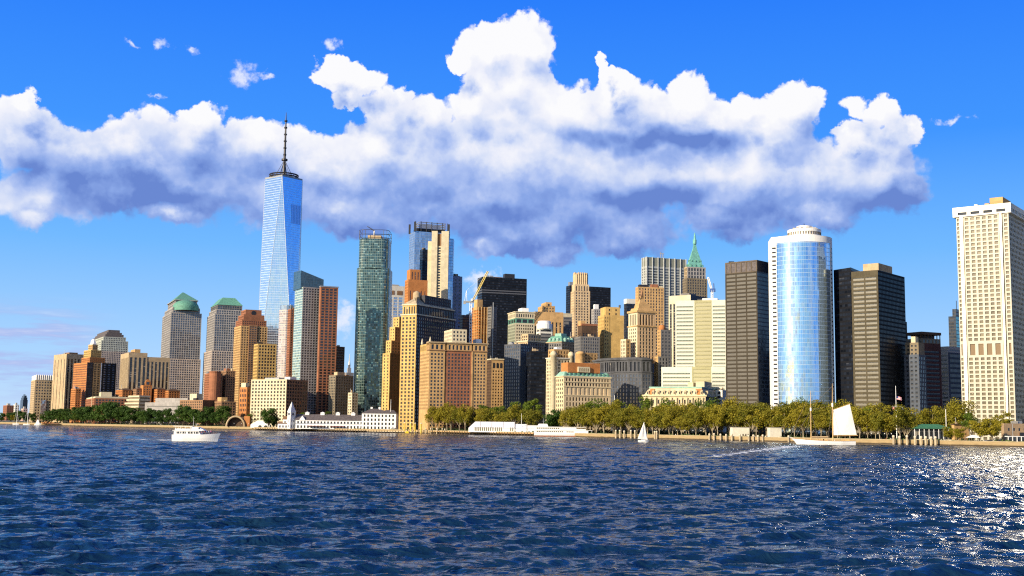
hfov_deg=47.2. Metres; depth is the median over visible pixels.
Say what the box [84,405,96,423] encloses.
broadleaf tree
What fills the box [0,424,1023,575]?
water
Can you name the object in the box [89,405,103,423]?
broadleaf tree
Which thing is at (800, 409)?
plane tree
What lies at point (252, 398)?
window
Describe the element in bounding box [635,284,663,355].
office block
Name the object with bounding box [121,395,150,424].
museum
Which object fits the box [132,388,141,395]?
brick house
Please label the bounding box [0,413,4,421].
broadleaf tree
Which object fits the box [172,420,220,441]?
motor yacht
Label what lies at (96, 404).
window
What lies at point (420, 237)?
office tower
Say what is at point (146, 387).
brick house
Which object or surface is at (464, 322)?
office block
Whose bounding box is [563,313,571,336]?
office block
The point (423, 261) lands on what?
residential tower
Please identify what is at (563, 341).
office block
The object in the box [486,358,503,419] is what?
office block
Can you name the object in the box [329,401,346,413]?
window
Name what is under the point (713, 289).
tower crane
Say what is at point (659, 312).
window
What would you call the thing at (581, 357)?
office block
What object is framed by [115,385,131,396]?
brick house
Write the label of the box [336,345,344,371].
office tower
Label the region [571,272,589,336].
office tower
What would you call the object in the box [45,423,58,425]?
barge
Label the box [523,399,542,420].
broadleaf tree
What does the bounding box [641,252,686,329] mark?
office tower
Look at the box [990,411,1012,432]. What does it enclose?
plane tree
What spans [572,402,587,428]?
plane tree
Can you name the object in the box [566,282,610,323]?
office tower
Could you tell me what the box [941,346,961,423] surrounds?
office block
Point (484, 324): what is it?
building under construction
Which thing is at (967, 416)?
broadleaf tree
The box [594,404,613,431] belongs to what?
plane tree
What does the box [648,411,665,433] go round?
plane tree
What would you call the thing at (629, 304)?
office block
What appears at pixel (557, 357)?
office block
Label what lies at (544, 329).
office block
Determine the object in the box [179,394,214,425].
apartment block
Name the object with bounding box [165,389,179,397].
brick house
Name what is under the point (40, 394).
residential tower
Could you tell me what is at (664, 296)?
window
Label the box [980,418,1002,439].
broadleaf tree
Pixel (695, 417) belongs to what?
plane tree
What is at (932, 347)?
office block
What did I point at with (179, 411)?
broadleaf tree
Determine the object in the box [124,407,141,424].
broadleaf tree
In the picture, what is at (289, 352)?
residential tower
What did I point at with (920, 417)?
plane tree
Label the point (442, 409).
plane tree
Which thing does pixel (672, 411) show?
plane tree
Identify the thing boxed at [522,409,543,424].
plane tree
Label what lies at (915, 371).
office block
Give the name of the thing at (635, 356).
window
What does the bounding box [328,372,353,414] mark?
apartment block
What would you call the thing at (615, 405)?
plane tree
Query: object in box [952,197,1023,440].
office tower
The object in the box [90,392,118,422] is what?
apartment block
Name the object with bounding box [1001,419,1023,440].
ferry shed
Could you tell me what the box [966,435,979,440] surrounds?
canopy tent
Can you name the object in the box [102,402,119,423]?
broadleaf tree
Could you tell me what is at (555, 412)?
broadleaf tree
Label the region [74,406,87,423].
broadleaf tree
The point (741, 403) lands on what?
plane tree
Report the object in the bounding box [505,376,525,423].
window
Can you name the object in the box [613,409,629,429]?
plane tree
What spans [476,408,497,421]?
plane tree
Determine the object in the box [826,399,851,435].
plane tree
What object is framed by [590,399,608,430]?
broadleaf tree
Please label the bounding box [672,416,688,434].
plane tree
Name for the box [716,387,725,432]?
office block
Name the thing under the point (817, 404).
plane tree
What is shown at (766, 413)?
plane tree
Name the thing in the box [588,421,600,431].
plane tree
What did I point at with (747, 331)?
office tower
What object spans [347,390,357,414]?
apartment block
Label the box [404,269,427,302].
office tower
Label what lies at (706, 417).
plane tree
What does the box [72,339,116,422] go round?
residential tower
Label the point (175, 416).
broadleaf tree
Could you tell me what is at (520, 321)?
office block
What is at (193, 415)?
broadleaf tree
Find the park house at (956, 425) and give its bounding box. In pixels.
[950,418,968,440]
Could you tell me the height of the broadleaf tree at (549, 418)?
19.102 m
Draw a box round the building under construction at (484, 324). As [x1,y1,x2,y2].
[471,299,496,358]
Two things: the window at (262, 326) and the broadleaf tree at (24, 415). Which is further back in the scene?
the broadleaf tree at (24, 415)
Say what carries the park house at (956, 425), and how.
on the ground
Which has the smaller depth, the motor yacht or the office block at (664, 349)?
the motor yacht
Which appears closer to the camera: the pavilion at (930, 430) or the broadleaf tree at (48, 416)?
the pavilion at (930, 430)
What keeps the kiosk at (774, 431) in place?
on the promenade
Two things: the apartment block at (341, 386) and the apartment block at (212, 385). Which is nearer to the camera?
the apartment block at (341, 386)
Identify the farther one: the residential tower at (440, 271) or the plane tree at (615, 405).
the residential tower at (440, 271)
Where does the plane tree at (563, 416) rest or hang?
on the ground
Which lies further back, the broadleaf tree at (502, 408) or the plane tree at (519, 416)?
the broadleaf tree at (502, 408)
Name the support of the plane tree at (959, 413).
on the ground
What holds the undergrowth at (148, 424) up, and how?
on the ground
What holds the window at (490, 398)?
in the office block at (495, 372)
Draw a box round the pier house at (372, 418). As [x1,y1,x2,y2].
[277,402,397,428]
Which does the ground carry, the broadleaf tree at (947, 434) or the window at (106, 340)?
the broadleaf tree at (947, 434)
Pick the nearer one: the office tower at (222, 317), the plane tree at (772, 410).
the plane tree at (772, 410)
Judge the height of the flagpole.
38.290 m
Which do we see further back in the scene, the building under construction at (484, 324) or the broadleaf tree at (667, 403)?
the building under construction at (484, 324)
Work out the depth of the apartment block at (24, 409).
3683.75 m
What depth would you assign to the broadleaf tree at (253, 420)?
1419.26 m
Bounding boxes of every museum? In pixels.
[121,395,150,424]
[144,398,189,424]
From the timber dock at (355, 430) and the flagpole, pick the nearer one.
the flagpole
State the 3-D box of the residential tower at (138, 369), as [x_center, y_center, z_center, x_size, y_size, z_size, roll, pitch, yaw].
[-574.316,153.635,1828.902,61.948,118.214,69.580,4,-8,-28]
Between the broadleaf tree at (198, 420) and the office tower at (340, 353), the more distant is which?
the office tower at (340, 353)
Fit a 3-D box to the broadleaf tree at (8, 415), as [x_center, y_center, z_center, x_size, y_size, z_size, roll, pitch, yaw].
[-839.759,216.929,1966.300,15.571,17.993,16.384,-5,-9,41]
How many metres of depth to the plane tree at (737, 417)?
931.87 m
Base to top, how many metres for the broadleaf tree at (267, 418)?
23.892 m
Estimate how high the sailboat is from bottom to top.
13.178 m
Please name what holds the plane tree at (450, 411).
on the ground
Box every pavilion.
[226,416,250,426]
[909,424,950,439]
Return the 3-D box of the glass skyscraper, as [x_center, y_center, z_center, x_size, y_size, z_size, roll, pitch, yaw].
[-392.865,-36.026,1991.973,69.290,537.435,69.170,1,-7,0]
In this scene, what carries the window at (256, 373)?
in the residential tower at (264, 362)
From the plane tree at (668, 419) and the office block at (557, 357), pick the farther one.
the office block at (557, 357)
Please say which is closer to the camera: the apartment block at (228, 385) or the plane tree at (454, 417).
the plane tree at (454, 417)
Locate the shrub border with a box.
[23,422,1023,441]
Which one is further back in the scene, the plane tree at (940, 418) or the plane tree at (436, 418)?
the plane tree at (436, 418)
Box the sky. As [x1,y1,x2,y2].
[0,0,1023,416]
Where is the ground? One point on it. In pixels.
(28, 422)
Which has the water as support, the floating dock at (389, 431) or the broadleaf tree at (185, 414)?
the floating dock at (389, 431)
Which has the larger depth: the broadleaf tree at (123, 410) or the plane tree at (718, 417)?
the broadleaf tree at (123, 410)
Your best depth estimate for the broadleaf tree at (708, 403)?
1013.38 m
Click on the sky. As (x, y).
(140, 140)
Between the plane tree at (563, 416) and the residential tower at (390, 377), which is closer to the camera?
the plane tree at (563, 416)
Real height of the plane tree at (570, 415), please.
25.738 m
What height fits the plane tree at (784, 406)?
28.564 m
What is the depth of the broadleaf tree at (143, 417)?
1568.71 m
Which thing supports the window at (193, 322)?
in the office tower at (181, 333)
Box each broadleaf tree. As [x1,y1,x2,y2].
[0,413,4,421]
[5,412,12,420]
[14,410,23,421]
[20,412,29,420]
[29,413,37,420]
[39,411,49,420]
[45,410,54,421]
[50,408,65,422]
[54,412,64,422]
[61,408,73,422]
[68,407,78,422]
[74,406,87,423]
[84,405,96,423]
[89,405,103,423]
[99,401,111,423]
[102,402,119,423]
[111,405,130,423]
[119,407,130,422]
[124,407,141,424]
[135,411,144,423]
[139,410,150,423]
[144,408,155,422]
[152,410,160,423]
[155,410,166,424]
[162,408,172,424]
[170,409,180,423]
[175,405,191,423]
[183,409,191,424]
[189,409,199,425]
[194,412,208,425]
[197,406,215,425]
[208,411,222,424]
[215,405,231,425]
[247,412,256,421]
[260,408,278,426]
[270,417,279,425]
[475,404,490,414]
[492,407,503,421]
[498,406,507,421]
[510,401,520,423]
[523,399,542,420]
[541,413,559,426]
[551,409,562,426]
[584,398,596,429]
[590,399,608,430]
[638,395,653,414]
[659,397,676,431]
[685,398,703,431]
[702,397,719,433]
[942,426,953,439]
[950,427,964,440]
[960,412,979,440]
[968,420,992,440]
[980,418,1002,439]
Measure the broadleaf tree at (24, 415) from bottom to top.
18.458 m
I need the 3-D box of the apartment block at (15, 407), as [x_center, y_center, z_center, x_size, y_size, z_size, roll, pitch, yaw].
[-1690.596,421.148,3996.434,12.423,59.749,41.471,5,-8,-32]
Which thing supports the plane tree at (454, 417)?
on the ground
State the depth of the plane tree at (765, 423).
919.49 m
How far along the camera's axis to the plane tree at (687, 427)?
960.40 m
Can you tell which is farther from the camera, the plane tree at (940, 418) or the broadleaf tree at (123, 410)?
the broadleaf tree at (123, 410)
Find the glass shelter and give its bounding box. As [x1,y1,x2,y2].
[1005,424,1023,441]
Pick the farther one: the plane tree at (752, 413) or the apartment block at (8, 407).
the apartment block at (8, 407)
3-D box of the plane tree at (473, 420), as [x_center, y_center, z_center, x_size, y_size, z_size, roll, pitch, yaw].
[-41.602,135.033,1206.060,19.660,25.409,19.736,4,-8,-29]
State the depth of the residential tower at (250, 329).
1758.90 m
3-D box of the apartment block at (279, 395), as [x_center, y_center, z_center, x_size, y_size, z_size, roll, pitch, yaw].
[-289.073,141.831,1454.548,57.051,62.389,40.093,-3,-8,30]
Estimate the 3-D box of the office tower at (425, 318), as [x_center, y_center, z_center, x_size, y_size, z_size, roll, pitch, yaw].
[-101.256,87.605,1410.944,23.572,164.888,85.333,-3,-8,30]
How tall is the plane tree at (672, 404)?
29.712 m
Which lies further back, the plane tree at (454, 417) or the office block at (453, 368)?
the office block at (453, 368)
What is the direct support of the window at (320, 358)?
in the residential tower at (315, 332)
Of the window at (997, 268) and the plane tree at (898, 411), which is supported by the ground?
the plane tree at (898, 411)
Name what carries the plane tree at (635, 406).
on the ground
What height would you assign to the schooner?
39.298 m
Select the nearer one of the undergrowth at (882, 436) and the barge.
the undergrowth at (882, 436)
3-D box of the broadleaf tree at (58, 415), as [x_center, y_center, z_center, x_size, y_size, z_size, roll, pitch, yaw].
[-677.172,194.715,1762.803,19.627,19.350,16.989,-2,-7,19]
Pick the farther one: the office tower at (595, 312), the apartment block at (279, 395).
the office tower at (595, 312)
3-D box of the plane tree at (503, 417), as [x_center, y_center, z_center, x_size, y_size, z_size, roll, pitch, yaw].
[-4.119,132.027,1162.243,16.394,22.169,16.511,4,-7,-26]
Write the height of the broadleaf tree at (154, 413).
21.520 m
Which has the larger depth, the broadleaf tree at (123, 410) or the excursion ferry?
the broadleaf tree at (123, 410)
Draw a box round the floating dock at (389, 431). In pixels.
[360,430,415,432]
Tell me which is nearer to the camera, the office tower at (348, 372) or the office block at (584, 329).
the office block at (584, 329)
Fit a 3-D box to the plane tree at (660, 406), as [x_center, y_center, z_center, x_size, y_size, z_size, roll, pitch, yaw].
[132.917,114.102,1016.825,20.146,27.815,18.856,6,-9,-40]
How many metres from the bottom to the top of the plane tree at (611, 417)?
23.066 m
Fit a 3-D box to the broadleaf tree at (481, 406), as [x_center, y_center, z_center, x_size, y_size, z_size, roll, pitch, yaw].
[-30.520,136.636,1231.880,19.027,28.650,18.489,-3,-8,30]
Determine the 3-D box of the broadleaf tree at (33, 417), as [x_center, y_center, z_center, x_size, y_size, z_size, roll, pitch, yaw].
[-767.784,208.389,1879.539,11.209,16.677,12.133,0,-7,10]
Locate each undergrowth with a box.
[33,421,225,425]
[431,426,974,440]
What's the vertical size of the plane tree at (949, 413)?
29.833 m
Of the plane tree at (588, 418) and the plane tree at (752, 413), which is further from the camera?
the plane tree at (588, 418)
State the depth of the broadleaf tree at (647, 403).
1072.34 m
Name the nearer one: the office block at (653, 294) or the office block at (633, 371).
the office block at (633, 371)
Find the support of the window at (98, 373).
in the residential tower at (94, 374)
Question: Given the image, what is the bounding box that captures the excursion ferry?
[534,418,591,436]
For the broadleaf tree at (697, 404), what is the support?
on the ground
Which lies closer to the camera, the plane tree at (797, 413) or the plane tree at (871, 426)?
the plane tree at (871, 426)
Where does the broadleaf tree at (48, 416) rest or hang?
on the ground
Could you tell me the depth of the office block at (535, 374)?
1310.17 m
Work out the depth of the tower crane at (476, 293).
1466.18 m
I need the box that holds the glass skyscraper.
[259,113,302,377]
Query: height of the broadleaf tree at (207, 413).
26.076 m
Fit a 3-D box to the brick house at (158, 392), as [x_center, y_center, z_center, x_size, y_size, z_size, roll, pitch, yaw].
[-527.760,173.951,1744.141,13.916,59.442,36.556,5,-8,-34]
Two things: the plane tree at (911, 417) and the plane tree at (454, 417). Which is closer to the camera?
the plane tree at (911, 417)
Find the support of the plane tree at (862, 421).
on the ground
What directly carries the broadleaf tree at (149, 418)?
on the ground
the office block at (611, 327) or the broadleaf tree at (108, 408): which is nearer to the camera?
the office block at (611, 327)
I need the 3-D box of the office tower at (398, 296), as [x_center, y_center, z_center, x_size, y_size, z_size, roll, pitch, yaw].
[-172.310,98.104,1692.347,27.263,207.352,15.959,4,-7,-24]
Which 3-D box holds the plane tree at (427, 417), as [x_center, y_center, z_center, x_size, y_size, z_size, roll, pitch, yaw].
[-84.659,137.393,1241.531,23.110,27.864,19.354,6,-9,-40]
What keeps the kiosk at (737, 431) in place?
on the ground
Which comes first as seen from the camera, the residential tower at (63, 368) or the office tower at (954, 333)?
the office tower at (954, 333)
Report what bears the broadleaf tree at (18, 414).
on the ground
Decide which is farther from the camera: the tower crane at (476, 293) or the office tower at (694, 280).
the office tower at (694, 280)
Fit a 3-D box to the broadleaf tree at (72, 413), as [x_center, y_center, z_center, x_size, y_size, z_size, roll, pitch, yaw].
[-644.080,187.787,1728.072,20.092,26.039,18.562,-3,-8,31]
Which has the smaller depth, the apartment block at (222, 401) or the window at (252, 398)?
the window at (252, 398)
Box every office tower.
[20,394,27,410]
[94,330,127,393]
[161,292,201,397]
[202,298,242,399]
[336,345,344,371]
[345,354,353,375]
[391,284,404,326]
[398,291,455,429]
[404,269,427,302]
[409,221,449,269]
[453,274,461,328]
[477,274,526,405]
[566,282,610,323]
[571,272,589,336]
[591,304,599,336]
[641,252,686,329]
[669,293,706,366]
[683,233,706,296]
[725,260,769,433]
[768,225,834,433]
[834,263,905,435]
[948,301,959,346]
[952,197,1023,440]
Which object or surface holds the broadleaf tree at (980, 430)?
on the ground
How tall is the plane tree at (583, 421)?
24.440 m
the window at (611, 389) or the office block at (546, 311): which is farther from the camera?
the office block at (546, 311)
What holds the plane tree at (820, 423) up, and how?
on the ground
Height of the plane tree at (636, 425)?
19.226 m
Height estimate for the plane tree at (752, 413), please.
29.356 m
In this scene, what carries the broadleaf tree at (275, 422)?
on the ground
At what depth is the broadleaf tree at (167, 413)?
1536.13 m
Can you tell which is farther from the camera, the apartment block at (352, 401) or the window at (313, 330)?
the window at (313, 330)
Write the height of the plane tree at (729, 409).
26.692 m
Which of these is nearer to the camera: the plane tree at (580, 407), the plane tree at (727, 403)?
the plane tree at (727, 403)
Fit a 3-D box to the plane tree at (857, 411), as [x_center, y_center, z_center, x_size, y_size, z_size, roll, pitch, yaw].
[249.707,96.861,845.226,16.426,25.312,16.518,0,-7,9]
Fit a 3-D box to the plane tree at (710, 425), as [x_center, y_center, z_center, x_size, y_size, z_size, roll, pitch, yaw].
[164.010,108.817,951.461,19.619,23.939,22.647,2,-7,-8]
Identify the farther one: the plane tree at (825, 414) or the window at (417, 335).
the window at (417, 335)
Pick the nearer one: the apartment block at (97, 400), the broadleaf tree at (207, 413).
the broadleaf tree at (207, 413)
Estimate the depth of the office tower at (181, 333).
2014.43 m
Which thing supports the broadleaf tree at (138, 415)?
on the ground
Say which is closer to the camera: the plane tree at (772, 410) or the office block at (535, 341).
the plane tree at (772, 410)
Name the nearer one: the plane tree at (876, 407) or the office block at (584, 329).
the plane tree at (876, 407)
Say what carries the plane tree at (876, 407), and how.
on the ground
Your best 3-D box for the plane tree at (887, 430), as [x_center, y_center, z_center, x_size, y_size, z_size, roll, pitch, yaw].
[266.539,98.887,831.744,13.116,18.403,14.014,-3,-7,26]
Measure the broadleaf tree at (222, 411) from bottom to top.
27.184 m
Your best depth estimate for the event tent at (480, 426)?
1121.68 m
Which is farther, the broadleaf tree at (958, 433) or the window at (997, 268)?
the window at (997, 268)
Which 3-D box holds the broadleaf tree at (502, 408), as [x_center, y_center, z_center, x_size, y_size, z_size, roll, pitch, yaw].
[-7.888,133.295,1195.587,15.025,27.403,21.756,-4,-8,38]
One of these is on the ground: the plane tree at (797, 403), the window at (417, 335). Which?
the plane tree at (797, 403)
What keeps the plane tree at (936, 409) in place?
on the ground
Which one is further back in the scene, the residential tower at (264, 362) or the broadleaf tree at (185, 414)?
the residential tower at (264, 362)
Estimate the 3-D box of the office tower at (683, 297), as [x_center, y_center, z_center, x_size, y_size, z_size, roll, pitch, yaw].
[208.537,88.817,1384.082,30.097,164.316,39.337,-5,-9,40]
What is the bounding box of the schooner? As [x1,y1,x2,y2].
[790,385,857,444]
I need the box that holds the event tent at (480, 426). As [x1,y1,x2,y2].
[468,421,537,431]
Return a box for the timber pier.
[429,431,533,435]
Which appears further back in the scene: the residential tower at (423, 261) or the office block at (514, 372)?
the residential tower at (423, 261)
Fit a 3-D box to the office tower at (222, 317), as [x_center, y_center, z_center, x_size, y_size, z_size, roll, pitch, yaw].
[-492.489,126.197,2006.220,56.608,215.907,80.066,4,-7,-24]
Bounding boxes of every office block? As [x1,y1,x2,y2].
[418,329,488,429]
[460,314,470,342]
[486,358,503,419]
[504,342,530,423]
[507,308,535,342]
[517,334,545,350]
[526,347,547,424]
[534,302,562,335]
[536,321,553,350]
[546,333,573,352]
[546,347,573,414]
[555,362,611,429]
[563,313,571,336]
[574,334,599,362]
[575,351,597,362]
[577,321,597,336]
[592,289,668,432]
[598,305,623,358]
[624,299,634,338]
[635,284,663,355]
[657,324,671,366]
[661,298,725,389]
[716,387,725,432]
[904,336,927,434]
[906,332,942,418]
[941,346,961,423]
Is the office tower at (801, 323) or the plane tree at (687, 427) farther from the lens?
the office tower at (801, 323)
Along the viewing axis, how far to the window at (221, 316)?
1974.07 m
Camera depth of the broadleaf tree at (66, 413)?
1739.64 m
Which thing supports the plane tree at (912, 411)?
on the ground
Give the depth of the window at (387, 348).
1422.21 m
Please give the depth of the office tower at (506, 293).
1799.38 m
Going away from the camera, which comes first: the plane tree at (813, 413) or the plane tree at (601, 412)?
the plane tree at (813, 413)
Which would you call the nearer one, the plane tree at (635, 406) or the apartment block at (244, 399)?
the plane tree at (635, 406)
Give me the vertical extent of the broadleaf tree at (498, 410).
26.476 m
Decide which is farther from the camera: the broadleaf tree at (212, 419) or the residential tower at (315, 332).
the residential tower at (315, 332)
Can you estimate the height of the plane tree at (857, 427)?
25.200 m
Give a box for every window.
[40,400,45,413]
[73,358,103,422]
[95,404,125,423]
[102,340,126,392]
[161,310,200,397]
[202,313,239,391]
[233,326,266,415]
[251,398,305,426]
[255,373,273,378]
[279,425,393,428]
[301,330,317,413]
[318,358,334,412]
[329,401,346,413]
[383,348,399,427]
[400,341,414,428]
[415,335,442,428]
[420,354,484,429]
[488,398,501,419]
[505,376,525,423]
[611,389,646,430]
[635,356,666,385]
[656,312,662,354]
[664,296,668,329]
[959,267,1014,439]
[1011,250,1023,418]
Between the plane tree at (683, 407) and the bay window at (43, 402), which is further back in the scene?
the bay window at (43, 402)
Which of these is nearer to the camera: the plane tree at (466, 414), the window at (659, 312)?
the plane tree at (466, 414)
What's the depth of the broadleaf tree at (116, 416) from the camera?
1617.09 m
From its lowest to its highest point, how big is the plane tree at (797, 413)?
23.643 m
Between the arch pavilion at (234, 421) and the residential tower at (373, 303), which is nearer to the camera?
the arch pavilion at (234, 421)
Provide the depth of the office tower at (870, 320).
1002.45 m
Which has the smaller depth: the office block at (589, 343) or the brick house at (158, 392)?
the office block at (589, 343)
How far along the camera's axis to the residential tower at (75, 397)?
1825.45 m
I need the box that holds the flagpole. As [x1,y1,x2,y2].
[892,386,902,437]
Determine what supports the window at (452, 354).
in the office block at (453, 368)
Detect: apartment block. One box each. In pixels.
[3,403,13,419]
[14,403,18,411]
[20,407,27,420]
[84,396,128,423]
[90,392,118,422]
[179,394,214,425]
[204,371,222,400]
[213,397,235,424]
[221,365,235,401]
[239,383,250,416]
[250,377,307,426]
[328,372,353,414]
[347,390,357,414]
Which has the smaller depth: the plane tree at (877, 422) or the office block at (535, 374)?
the plane tree at (877, 422)
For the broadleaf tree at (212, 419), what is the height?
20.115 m
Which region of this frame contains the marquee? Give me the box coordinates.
[250,421,270,427]
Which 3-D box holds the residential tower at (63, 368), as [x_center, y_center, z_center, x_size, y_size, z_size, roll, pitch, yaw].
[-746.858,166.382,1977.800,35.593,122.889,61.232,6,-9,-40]
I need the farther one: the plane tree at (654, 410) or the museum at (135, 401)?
the museum at (135, 401)
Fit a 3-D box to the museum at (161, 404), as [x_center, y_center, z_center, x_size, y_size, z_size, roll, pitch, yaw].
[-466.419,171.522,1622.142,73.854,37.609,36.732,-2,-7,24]
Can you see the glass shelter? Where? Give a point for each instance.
(1019, 437)
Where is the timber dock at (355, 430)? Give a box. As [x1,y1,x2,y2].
[255,428,364,431]
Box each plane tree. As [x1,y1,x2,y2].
[423,405,440,429]
[431,407,444,429]
[436,401,457,425]
[442,405,458,425]
[449,408,465,429]
[457,404,473,430]
[464,407,477,425]
[474,408,489,421]
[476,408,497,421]
[492,412,508,421]
[502,411,515,421]
[504,403,524,423]
[517,409,533,424]
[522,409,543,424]
[558,409,573,426]
[567,406,580,428]
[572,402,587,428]
[574,408,594,426]
[585,408,604,432]
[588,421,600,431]
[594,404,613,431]
[603,409,618,432]
[609,397,622,429]
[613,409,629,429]
[617,407,636,433]
[623,403,638,429]
[630,413,642,430]
[634,407,653,433]
[643,407,663,434]
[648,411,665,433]
[657,404,670,432]
[661,404,684,433]
[662,413,675,434]
[663,401,681,433]
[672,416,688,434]
[677,402,694,432]
[679,415,694,432]
[683,405,704,434]
[696,407,714,435]
[703,408,719,434]
[708,404,726,434]
[715,396,739,410]
[720,405,738,435]
[722,404,744,426]
[734,408,754,426]
[738,401,757,432]
[738,401,763,434]
[744,406,766,436]
[756,402,776,435]
[760,409,783,426]
[769,407,787,426]
[773,401,797,436]
[782,407,802,436]
[787,399,800,435]
[787,402,813,437]
[800,407,822,433]
[803,399,826,433]
[813,414,827,435]
[816,409,831,435]
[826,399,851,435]
[826,406,837,437]
[851,405,868,437]
[851,406,875,435]
[856,412,872,437]
[866,402,891,434]
[867,413,882,438]
[869,411,888,438]
[881,415,895,437]
[884,404,914,435]
[895,404,918,437]
[895,410,917,434]
[914,411,933,425]
[921,405,944,423]
[931,409,951,427]
[942,400,965,423]
[945,396,977,423]
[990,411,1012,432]
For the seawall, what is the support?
on the ground
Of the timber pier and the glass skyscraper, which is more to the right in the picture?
the timber pier
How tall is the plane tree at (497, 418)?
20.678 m
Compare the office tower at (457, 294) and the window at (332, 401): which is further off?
the office tower at (457, 294)
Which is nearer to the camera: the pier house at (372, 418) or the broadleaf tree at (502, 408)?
the broadleaf tree at (502, 408)
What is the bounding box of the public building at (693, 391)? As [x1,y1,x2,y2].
[642,381,717,432]
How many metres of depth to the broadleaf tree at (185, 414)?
1502.76 m
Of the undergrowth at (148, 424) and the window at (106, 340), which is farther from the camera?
the window at (106, 340)
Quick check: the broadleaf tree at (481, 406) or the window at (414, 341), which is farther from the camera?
the window at (414, 341)
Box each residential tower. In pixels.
[29,375,52,421]
[51,352,83,422]
[69,387,80,423]
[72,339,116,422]
[119,349,169,389]
[233,309,267,415]
[253,340,276,378]
[277,305,293,377]
[286,304,293,376]
[292,270,338,413]
[353,226,391,414]
[381,317,400,427]
[420,248,427,279]
[427,231,453,308]
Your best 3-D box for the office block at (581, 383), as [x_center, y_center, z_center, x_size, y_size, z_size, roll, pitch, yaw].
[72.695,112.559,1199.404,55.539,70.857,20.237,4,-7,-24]
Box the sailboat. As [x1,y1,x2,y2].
[638,423,648,441]
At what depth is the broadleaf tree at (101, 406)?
1649.13 m
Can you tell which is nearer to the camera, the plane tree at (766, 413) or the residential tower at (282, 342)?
the plane tree at (766, 413)
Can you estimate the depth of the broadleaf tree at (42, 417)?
1796.00 m
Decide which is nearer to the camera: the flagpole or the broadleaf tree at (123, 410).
the flagpole
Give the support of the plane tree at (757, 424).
on the ground
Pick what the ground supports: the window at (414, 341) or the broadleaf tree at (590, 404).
the broadleaf tree at (590, 404)
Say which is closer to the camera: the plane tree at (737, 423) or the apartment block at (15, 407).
the plane tree at (737, 423)
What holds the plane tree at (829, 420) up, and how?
on the ground
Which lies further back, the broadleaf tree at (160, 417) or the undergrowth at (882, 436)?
the broadleaf tree at (160, 417)
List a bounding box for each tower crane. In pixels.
[463,271,488,342]
[707,277,715,297]
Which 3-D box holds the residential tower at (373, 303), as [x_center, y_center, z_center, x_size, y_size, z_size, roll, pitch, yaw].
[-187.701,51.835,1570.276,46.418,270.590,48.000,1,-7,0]
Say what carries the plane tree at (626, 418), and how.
on the ground
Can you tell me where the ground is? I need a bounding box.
[0,419,978,440]
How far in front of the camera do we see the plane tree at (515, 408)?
1150.46 m
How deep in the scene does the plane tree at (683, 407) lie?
997.61 m
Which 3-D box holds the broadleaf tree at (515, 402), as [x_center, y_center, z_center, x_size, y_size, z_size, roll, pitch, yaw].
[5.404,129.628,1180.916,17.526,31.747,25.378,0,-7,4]
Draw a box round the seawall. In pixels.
[0,422,1023,446]
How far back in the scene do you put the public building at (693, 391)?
1099.42 m
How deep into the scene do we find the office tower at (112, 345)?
2316.41 m
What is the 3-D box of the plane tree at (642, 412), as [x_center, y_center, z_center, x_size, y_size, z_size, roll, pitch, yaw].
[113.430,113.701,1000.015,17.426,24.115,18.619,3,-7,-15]
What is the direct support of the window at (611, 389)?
in the office block at (633, 371)
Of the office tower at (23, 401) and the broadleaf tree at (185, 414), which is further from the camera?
the office tower at (23, 401)
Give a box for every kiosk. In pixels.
[730,427,749,435]
[766,427,781,436]
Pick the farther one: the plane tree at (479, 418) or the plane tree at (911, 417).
the plane tree at (479, 418)
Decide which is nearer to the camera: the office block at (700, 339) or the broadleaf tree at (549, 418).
the broadleaf tree at (549, 418)
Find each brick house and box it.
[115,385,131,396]
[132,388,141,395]
[140,379,151,401]
[151,387,165,401]
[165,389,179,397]
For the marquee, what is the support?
on the promenade

